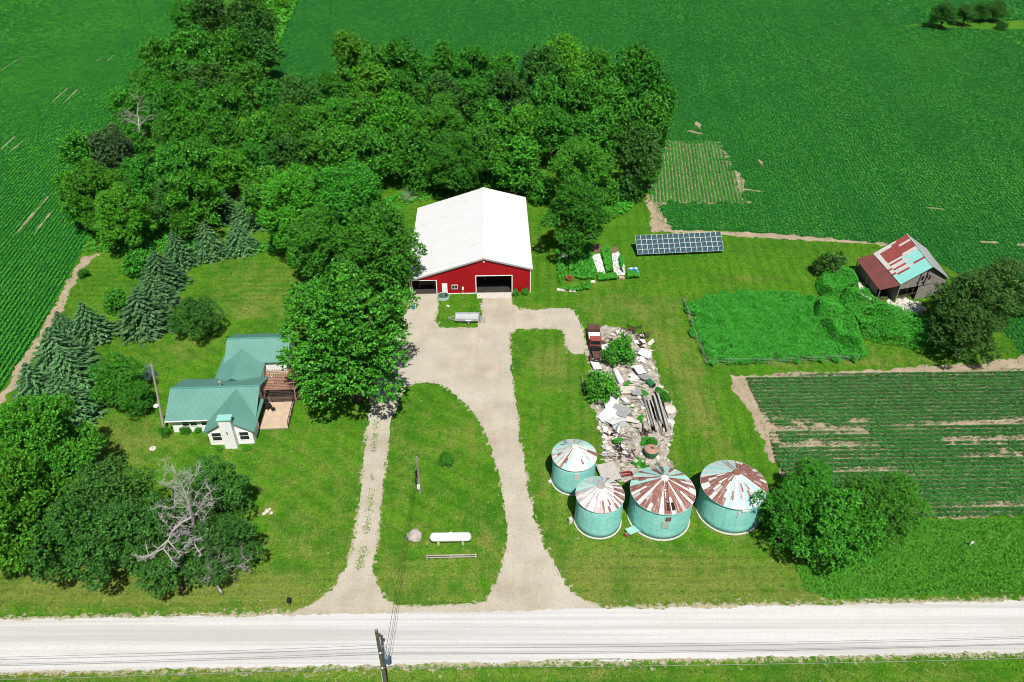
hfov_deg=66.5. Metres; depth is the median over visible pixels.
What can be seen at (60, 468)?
maple tree
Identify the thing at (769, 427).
soil
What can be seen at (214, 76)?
broadleaf tree
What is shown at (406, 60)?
broadleaf tree
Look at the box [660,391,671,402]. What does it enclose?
shrub
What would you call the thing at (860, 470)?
soil
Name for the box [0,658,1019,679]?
power line
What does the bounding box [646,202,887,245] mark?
path
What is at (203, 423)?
window
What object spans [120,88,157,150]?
dead tree
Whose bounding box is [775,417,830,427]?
soil
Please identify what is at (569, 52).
broadleaf tree
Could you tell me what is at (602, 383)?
shrub
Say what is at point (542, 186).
shrub
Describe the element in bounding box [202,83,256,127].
broadleaf tree
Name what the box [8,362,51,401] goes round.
spruce tree
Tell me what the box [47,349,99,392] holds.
spruce tree
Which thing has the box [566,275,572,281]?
planter
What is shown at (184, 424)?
window
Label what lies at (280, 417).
deck
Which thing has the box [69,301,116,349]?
spruce tree
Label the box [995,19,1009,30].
shrub
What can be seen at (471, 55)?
broadleaf tree
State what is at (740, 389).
path
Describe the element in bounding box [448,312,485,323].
utility trailer
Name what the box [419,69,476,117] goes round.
broadleaf tree
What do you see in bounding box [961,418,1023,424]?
soil
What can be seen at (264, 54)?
broadleaf tree
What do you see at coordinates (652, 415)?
timber beam
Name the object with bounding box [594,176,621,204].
shrub
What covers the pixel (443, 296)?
stock tank
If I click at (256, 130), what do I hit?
broadleaf tree
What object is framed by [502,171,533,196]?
shrub
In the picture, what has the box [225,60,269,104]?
broadleaf tree
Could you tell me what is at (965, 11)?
broadleaf tree
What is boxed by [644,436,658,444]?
shrub
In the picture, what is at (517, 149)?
broadleaf tree
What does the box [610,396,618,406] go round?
metal sheet
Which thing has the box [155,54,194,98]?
broadleaf tree
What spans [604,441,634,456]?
scrap iron
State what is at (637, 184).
shrub
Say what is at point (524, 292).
shrub
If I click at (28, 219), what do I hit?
soil
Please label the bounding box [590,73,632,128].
broadleaf tree
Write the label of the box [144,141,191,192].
broadleaf tree
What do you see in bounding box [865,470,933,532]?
broadleaf tree
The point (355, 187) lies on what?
maple tree
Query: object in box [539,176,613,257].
maple tree
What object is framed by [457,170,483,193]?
shrub
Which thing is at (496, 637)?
road
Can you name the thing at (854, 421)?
soil
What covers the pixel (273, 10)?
shrub
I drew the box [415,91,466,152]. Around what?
maple tree
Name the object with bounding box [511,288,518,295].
shrub
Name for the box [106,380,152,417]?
broadleaf tree
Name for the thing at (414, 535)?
boulder
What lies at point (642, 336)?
scrap iron
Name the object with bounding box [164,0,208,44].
broadleaf tree
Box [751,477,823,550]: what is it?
broadleaf tree
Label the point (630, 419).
metal sheet
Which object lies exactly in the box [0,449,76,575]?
maple tree
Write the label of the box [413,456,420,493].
meter pole
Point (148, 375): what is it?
spruce tree
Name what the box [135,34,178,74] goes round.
broadleaf tree
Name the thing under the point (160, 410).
light pole
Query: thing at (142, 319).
spruce tree
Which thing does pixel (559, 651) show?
power line
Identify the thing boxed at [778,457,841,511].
broadleaf tree
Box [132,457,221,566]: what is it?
dead tree
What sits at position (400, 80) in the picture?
broadleaf tree
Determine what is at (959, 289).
broadleaf tree
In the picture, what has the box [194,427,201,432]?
shrub
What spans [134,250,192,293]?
spruce tree
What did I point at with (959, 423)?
soil
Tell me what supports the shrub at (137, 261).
on the ground at (276, 440)
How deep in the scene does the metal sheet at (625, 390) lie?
111.72 m
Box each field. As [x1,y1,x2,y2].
[0,0,224,390]
[269,0,1023,352]
[644,140,750,205]
[747,372,1023,519]
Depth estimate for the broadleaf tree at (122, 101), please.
179.64 m
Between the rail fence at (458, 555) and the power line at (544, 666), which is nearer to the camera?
the power line at (544, 666)
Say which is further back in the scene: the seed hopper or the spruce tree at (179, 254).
the spruce tree at (179, 254)
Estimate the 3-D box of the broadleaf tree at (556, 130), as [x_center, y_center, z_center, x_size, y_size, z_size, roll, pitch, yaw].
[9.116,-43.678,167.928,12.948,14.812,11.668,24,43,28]
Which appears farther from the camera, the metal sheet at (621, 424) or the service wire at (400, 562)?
the metal sheet at (621, 424)
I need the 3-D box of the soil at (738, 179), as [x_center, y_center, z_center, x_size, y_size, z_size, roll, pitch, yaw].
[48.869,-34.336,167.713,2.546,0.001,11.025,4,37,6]
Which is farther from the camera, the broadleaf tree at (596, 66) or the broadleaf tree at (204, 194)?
the broadleaf tree at (596, 66)
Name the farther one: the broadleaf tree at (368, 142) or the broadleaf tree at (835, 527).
the broadleaf tree at (368, 142)
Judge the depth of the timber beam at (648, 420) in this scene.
107.50 m
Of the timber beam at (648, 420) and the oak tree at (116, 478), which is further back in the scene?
the timber beam at (648, 420)
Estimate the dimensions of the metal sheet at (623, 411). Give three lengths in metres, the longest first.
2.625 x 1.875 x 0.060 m
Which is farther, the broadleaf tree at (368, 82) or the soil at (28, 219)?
the broadleaf tree at (368, 82)
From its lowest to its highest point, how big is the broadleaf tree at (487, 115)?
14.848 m
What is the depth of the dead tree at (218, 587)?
83.40 m
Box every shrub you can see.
[75,268,89,277]
[101,287,131,315]
[118,248,150,277]
[158,426,171,436]
[179,426,190,433]
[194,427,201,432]
[216,445,222,451]
[242,444,250,451]
[249,0,268,9]
[263,7,276,16]
[271,0,292,9]
[287,259,297,267]
[401,166,428,196]
[407,550,417,561]
[425,171,457,195]
[438,450,454,466]
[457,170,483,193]
[480,171,506,191]
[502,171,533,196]
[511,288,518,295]
[521,287,529,294]
[527,171,561,203]
[583,369,621,405]
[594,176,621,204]
[599,331,637,366]
[617,171,647,200]
[633,164,659,187]
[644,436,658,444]
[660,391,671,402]
[811,250,849,273]
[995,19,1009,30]
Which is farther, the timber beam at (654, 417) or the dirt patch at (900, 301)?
the dirt patch at (900, 301)
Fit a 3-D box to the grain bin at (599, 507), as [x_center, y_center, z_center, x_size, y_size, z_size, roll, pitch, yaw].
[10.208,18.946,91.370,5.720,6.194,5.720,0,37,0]
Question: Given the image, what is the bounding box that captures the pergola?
[260,369,300,401]
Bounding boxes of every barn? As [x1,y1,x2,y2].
[408,187,532,298]
[855,234,948,301]
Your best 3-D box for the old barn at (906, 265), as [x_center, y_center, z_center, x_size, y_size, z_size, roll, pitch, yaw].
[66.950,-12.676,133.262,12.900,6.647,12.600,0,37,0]
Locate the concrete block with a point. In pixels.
(570, 520)
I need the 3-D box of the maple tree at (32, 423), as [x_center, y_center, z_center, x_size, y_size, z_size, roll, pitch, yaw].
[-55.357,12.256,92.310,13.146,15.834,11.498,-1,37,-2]
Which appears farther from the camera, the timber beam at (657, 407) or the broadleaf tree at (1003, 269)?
the broadleaf tree at (1003, 269)
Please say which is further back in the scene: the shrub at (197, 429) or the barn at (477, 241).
the barn at (477, 241)
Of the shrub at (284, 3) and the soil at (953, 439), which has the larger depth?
the shrub at (284, 3)
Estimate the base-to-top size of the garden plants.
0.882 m
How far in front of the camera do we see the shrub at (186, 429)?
104.75 m
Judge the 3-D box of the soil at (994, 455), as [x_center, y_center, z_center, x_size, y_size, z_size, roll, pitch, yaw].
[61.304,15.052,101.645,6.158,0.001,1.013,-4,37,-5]
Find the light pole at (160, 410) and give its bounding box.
[148,363,164,427]
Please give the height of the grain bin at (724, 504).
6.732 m
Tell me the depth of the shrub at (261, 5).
274.36 m
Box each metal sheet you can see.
[590,360,601,369]
[597,405,617,424]
[604,416,625,424]
[609,417,627,428]
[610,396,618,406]
[612,403,631,417]
[620,386,634,393]
[620,416,639,423]
[629,373,639,380]
[630,389,643,394]
[633,365,645,373]
[637,348,651,357]
[637,373,652,379]
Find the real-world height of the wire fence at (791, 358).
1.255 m
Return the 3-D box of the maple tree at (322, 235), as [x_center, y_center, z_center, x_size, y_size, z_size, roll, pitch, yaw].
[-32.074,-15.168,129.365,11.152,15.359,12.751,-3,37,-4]
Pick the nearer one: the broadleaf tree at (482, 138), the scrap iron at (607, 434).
the scrap iron at (607, 434)
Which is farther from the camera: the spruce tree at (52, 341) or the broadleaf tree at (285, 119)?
the broadleaf tree at (285, 119)
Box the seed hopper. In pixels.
[644,439,665,458]
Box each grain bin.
[550,439,596,495]
[574,476,624,539]
[627,461,695,540]
[695,460,767,534]
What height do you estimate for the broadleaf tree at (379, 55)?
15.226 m
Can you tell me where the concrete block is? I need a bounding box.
[568,517,572,524]
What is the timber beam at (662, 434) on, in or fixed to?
on the rubble
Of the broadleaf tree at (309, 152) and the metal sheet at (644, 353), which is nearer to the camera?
the metal sheet at (644, 353)
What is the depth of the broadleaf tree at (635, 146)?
155.36 m
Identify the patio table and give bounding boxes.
[264,403,270,410]
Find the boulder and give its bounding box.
[406,528,421,541]
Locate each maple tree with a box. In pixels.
[0,391,108,489]
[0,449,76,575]
[26,446,95,522]
[62,156,135,239]
[92,181,152,250]
[255,162,332,249]
[274,258,420,409]
[281,205,350,277]
[312,158,392,243]
[339,200,427,294]
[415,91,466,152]
[425,130,482,196]
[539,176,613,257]
[545,136,615,194]
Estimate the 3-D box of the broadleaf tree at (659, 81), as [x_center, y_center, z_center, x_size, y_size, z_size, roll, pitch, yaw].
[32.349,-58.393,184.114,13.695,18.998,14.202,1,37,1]
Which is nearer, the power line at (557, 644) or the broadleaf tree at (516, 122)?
the power line at (557, 644)
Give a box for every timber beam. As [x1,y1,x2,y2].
[643,396,653,425]
[643,400,650,425]
[646,395,660,434]
[647,399,656,430]
[650,400,663,435]
[651,402,658,431]
[653,393,661,419]
[657,393,668,430]
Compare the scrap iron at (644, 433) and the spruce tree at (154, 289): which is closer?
the scrap iron at (644, 433)
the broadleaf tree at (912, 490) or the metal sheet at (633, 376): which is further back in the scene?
the metal sheet at (633, 376)
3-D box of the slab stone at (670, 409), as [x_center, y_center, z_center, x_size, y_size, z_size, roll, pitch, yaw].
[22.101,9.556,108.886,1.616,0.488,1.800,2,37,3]
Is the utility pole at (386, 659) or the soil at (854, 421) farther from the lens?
the soil at (854, 421)
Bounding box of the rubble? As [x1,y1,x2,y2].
[583,325,677,482]
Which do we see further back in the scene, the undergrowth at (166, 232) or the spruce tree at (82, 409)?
the undergrowth at (166, 232)
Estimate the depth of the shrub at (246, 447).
102.33 m
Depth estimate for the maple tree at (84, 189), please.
138.47 m
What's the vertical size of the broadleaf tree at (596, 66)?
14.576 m
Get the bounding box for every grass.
[795,517,1023,599]
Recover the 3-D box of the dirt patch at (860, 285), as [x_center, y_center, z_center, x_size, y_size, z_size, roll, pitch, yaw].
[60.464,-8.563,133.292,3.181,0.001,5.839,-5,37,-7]
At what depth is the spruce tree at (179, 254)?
137.98 m
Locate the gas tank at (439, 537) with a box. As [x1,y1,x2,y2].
[430,532,470,544]
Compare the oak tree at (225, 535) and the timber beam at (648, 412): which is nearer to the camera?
the oak tree at (225, 535)
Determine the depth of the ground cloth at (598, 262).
140.75 m
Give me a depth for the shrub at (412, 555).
88.45 m
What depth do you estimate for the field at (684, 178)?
168.42 m
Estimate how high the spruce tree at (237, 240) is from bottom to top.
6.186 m
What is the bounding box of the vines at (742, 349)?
[684,288,867,365]
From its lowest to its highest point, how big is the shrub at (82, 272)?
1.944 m
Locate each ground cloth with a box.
[592,254,605,272]
[612,252,624,275]
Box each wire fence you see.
[683,297,706,362]
[708,354,859,363]
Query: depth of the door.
131.74 m
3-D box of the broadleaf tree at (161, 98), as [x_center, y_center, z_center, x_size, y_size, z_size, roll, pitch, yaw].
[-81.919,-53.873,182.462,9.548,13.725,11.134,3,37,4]
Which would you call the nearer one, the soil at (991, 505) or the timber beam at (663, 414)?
the soil at (991, 505)
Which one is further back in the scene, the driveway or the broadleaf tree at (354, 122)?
the broadleaf tree at (354, 122)
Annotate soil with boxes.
[17,196,48,232]
[732,170,743,191]
[760,415,778,440]
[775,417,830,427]
[777,424,866,437]
[784,442,879,450]
[801,439,850,444]
[826,455,888,458]
[833,466,897,471]
[850,419,864,425]
[897,420,1023,428]
[913,502,1023,511]
[947,435,1023,444]
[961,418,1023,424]
[961,453,1005,458]
[1004,448,1016,456]
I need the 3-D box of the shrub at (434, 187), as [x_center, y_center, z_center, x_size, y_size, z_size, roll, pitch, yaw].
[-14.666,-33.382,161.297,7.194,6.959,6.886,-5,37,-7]
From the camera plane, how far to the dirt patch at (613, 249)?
144.47 m
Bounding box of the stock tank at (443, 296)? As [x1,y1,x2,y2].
[437,292,449,300]
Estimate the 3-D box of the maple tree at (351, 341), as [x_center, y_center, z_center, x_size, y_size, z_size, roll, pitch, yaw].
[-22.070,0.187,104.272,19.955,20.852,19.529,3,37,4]
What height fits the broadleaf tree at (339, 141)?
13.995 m
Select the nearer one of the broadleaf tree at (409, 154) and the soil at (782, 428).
the soil at (782, 428)
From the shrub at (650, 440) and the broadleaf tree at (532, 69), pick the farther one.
the broadleaf tree at (532, 69)
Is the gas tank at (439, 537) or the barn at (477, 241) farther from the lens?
the barn at (477, 241)
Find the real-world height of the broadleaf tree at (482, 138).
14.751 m
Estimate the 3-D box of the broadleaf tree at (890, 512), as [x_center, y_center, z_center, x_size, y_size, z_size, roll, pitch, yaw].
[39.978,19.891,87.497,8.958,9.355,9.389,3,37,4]
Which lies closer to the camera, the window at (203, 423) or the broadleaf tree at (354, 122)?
the window at (203, 423)
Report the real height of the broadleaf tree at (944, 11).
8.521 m
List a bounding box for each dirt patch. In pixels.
[591,244,600,252]
[611,246,618,252]
[853,282,870,299]
[887,298,925,312]
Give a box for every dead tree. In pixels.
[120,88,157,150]
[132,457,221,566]
[180,534,257,597]
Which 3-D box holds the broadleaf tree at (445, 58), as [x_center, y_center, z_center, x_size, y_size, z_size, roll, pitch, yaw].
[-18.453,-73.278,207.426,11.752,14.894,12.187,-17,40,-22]
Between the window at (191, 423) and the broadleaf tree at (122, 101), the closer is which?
the window at (191, 423)
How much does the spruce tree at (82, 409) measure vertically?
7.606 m
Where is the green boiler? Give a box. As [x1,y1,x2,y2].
[646,379,655,387]
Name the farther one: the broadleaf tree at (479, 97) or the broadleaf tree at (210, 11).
the broadleaf tree at (210, 11)
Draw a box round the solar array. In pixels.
[635,232,723,255]
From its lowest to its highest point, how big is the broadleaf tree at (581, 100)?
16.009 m
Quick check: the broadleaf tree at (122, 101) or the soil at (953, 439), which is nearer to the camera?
the soil at (953, 439)
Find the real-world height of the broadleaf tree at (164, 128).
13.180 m
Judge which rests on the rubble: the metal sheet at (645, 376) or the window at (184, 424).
the metal sheet at (645, 376)
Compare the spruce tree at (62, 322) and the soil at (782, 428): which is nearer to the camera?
the soil at (782, 428)
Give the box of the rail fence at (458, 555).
[426,553,476,559]
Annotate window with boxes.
[181,422,189,426]
[189,421,197,425]
[200,421,206,425]
[211,432,222,440]
[238,431,249,439]
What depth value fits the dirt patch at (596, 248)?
144.76 m
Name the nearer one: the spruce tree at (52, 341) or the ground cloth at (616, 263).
the spruce tree at (52, 341)
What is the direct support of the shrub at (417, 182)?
on the ground at (276, 440)
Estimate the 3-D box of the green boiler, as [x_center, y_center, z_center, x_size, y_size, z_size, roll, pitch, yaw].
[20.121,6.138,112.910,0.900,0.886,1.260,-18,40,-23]
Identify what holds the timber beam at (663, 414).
on the timber beam
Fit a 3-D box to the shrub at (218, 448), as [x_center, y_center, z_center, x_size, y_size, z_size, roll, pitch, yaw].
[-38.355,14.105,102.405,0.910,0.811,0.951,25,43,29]
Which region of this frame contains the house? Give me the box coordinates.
[165,332,296,448]
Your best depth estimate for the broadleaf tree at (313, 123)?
173.61 m
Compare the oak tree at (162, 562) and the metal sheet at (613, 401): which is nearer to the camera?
the oak tree at (162, 562)
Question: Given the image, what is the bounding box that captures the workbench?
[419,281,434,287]
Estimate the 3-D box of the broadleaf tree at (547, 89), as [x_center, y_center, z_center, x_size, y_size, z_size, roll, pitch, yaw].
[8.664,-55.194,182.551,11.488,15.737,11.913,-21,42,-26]
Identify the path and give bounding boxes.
[0,254,99,405]
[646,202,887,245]
[730,354,1023,462]
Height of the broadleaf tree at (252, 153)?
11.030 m
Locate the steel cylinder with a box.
[612,368,623,383]
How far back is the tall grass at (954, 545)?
87.61 m
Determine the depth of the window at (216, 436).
102.57 m
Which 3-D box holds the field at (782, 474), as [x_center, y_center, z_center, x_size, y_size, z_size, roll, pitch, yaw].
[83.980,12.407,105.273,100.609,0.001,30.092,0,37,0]
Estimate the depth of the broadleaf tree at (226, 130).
167.68 m
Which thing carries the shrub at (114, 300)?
on the ground at (276, 440)
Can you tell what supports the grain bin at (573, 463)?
on the ground at (276, 440)
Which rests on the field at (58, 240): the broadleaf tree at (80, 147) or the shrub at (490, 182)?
the broadleaf tree at (80, 147)
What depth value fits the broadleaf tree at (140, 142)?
166.91 m
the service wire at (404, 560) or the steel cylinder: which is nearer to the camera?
the service wire at (404, 560)
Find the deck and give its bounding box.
[259,396,294,429]
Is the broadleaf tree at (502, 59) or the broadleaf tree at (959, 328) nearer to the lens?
the broadleaf tree at (959, 328)
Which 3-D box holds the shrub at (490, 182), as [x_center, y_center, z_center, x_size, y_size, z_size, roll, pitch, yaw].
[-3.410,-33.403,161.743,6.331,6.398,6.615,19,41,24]
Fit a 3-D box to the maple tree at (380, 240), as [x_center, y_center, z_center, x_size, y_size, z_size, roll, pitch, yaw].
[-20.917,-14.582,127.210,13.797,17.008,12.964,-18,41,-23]
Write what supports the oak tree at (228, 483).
on the ground at (276, 440)
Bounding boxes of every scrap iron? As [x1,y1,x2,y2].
[604,423,623,438]
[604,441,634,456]
[613,446,635,463]
[621,323,643,334]
[634,423,651,437]
[635,332,651,342]
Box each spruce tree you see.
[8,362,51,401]
[28,326,101,375]
[43,311,79,345]
[43,373,109,432]
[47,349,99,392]
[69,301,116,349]
[110,288,178,347]
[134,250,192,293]
[138,273,181,316]
[143,363,158,380]
[162,231,201,272]
[191,222,231,264]
[206,188,239,227]
[220,220,261,258]
[229,191,270,233]
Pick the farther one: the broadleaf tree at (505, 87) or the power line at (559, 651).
the broadleaf tree at (505, 87)
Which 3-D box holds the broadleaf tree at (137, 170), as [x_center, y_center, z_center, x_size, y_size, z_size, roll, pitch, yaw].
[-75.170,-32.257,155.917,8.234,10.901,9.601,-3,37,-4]
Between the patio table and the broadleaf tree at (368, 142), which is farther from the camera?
the broadleaf tree at (368, 142)
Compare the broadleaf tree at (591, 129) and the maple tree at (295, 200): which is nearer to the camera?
the maple tree at (295, 200)
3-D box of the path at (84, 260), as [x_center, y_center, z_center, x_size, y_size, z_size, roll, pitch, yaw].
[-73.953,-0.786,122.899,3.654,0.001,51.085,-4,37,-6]
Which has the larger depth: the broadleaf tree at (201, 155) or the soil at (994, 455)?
the broadleaf tree at (201, 155)
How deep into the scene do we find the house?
105.35 m
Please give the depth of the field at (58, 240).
201.29 m
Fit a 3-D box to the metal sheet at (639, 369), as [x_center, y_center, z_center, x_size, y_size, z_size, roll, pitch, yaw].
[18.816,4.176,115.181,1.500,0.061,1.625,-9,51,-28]
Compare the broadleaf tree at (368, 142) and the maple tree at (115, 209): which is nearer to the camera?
the maple tree at (115, 209)
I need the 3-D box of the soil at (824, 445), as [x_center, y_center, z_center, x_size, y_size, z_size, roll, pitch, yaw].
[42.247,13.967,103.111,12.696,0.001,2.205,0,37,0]
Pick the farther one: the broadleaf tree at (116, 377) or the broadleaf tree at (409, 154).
the broadleaf tree at (409, 154)
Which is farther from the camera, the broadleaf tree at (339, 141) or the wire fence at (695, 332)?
the broadleaf tree at (339, 141)
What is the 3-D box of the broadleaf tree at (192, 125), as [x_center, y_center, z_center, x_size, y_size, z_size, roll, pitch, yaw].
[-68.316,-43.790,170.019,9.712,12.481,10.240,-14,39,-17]
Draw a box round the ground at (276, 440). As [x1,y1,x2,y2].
[0,0,1023,681]
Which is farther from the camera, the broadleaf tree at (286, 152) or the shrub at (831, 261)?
the broadleaf tree at (286, 152)
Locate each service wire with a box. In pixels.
[385,464,415,653]
[389,467,417,655]
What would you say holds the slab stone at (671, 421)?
on the rubble
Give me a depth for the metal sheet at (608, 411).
107.52 m
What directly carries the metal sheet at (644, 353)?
on the rubble
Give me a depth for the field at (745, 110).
212.72 m
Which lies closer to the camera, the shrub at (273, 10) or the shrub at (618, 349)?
the shrub at (618, 349)
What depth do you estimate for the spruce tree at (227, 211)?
151.50 m
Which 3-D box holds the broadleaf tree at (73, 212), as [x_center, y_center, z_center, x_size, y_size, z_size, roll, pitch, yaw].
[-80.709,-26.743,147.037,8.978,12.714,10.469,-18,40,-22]
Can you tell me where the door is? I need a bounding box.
[442,283,447,292]
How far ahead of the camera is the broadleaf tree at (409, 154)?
158.88 m
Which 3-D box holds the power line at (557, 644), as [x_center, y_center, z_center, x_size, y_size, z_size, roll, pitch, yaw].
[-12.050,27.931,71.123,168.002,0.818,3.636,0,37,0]
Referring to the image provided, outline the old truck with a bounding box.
[587,324,603,361]
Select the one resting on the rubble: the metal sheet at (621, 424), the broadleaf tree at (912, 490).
the metal sheet at (621, 424)
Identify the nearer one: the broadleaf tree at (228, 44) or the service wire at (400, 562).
the service wire at (400, 562)
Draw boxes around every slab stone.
[663,418,674,424]
[665,405,675,413]
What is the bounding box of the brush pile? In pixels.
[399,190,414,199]
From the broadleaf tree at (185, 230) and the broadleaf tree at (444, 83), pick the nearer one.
the broadleaf tree at (185, 230)
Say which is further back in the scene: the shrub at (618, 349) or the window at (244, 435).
the shrub at (618, 349)
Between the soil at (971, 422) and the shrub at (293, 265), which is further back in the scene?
the shrub at (293, 265)
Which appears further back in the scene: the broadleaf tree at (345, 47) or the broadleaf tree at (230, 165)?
the broadleaf tree at (345, 47)
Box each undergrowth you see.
[78,182,643,253]
[259,0,297,62]
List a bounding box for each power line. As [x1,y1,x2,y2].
[0,636,1023,657]
[0,643,1023,664]
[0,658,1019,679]
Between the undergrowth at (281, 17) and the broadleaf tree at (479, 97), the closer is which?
the broadleaf tree at (479, 97)
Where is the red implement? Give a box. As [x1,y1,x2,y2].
[619,471,632,475]
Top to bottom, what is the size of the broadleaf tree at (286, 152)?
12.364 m
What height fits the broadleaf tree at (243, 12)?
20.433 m
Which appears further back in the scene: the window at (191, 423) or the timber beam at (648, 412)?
the timber beam at (648, 412)
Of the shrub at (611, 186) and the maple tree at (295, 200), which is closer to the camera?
the maple tree at (295, 200)
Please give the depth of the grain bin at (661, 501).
89.88 m
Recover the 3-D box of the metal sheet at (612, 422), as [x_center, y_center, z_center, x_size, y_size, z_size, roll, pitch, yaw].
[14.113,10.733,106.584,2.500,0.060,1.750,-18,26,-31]
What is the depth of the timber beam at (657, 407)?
108.39 m
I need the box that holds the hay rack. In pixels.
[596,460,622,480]
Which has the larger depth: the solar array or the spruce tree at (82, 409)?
the solar array
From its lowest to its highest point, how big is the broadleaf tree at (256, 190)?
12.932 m
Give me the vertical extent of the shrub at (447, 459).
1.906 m
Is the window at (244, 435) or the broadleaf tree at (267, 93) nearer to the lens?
the window at (244, 435)
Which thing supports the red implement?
on the rubble
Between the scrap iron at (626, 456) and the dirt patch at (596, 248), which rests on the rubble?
the scrap iron at (626, 456)
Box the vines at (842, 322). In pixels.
[812,266,976,351]
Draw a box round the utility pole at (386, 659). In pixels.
[375,629,389,681]
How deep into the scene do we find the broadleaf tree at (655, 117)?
163.65 m
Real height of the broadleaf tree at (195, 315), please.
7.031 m
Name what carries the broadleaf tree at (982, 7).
on the grass strip
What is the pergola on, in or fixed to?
on the ground at (276, 440)
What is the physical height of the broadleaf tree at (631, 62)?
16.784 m
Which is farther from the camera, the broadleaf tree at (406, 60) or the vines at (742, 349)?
the broadleaf tree at (406, 60)
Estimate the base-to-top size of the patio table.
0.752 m
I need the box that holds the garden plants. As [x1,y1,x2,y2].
[555,242,639,289]
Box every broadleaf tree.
[49,166,95,229]
[53,128,106,171]
[85,350,148,405]
[86,122,140,170]
[105,84,149,131]
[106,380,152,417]
[116,123,151,158]
[119,152,159,203]
[126,64,162,101]
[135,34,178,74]
[139,82,181,130]
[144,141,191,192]
[145,109,186,158]
[147,176,193,230]
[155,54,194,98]
[162,167,226,226]
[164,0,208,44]
[167,204,202,243]
[167,294,224,339]
[169,137,224,181]
[170,79,213,125]
[171,25,220,75]
[173,111,218,152]
[180,60,231,102]
[185,0,232,38]
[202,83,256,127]
[202,108,245,155]
[205,24,254,80]
[207,147,255,201]
[224,0,280,45]
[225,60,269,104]
[235,19,283,78]
[238,139,278,181]
[239,111,286,155]
[240,162,285,226]
[253,76,292,123]
[262,133,307,170]
[267,101,306,141]
[273,71,319,115]
[293,103,332,138]
[295,131,341,182]
[308,122,362,178]
[309,71,347,105]
[313,94,353,136]
[327,28,374,77]
[343,93,381,139]
[344,61,393,113]
[344,123,397,179]
[352,41,394,89]
[368,87,423,144]
[382,122,432,185]
[383,36,431,89]
[384,72,426,107]
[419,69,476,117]
[424,38,460,80]
[451,44,492,86]
[455,77,489,123]
[461,123,505,181]
[464,97,513,147]
[481,65,535,116]
[485,49,526,85]
[485,133,542,195]
[494,103,540,143]
[519,43,568,107]
[521,70,568,121]
[527,104,575,164]
[544,32,588,91]
[552,70,609,124]
[570,45,612,91]
[574,104,624,167]
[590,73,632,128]
[605,40,658,87]
[610,121,663,187]
[613,89,675,155]
[622,54,679,112]
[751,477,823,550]
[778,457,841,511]
[788,484,888,574]
[829,469,922,552]
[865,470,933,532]
[924,268,1022,335]
[927,301,1006,364]
[928,2,958,27]
[955,3,980,25]
[969,255,1023,321]
[973,1,990,21]
[986,0,1008,21]
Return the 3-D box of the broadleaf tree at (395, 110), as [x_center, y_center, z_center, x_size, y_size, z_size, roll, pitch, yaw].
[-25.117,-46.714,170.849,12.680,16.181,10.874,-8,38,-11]
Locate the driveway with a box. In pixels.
[288,294,602,616]
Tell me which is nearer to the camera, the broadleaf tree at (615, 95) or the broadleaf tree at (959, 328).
the broadleaf tree at (959, 328)
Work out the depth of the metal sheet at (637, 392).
111.28 m
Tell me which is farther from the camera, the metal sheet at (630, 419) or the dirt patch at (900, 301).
the dirt patch at (900, 301)
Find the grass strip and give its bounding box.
[906,20,1023,29]
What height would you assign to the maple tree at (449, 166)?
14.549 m
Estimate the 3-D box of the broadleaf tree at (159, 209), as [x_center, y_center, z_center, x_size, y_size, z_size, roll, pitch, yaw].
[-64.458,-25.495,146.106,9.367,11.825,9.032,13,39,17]
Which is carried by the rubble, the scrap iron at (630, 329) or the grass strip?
the scrap iron at (630, 329)
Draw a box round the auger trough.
[624,526,639,537]
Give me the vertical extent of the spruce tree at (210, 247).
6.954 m
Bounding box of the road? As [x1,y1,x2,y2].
[0,600,1023,673]
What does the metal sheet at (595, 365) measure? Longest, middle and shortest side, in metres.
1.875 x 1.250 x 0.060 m
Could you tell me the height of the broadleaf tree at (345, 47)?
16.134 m
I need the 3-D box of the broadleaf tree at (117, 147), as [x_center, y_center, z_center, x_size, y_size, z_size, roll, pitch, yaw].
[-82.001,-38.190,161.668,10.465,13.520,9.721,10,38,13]
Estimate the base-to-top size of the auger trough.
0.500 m
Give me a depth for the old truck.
119.00 m
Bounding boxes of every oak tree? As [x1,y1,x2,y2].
[24,485,136,591]
[61,452,158,531]
[89,490,192,579]
[133,532,206,599]
[169,453,253,523]
[181,510,264,585]
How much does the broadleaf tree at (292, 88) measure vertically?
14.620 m
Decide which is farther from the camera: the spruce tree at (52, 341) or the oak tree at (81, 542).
the spruce tree at (52, 341)
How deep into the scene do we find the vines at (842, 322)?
124.13 m
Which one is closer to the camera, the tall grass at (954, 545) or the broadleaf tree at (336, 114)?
the tall grass at (954, 545)
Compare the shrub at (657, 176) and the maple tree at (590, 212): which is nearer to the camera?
the maple tree at (590, 212)

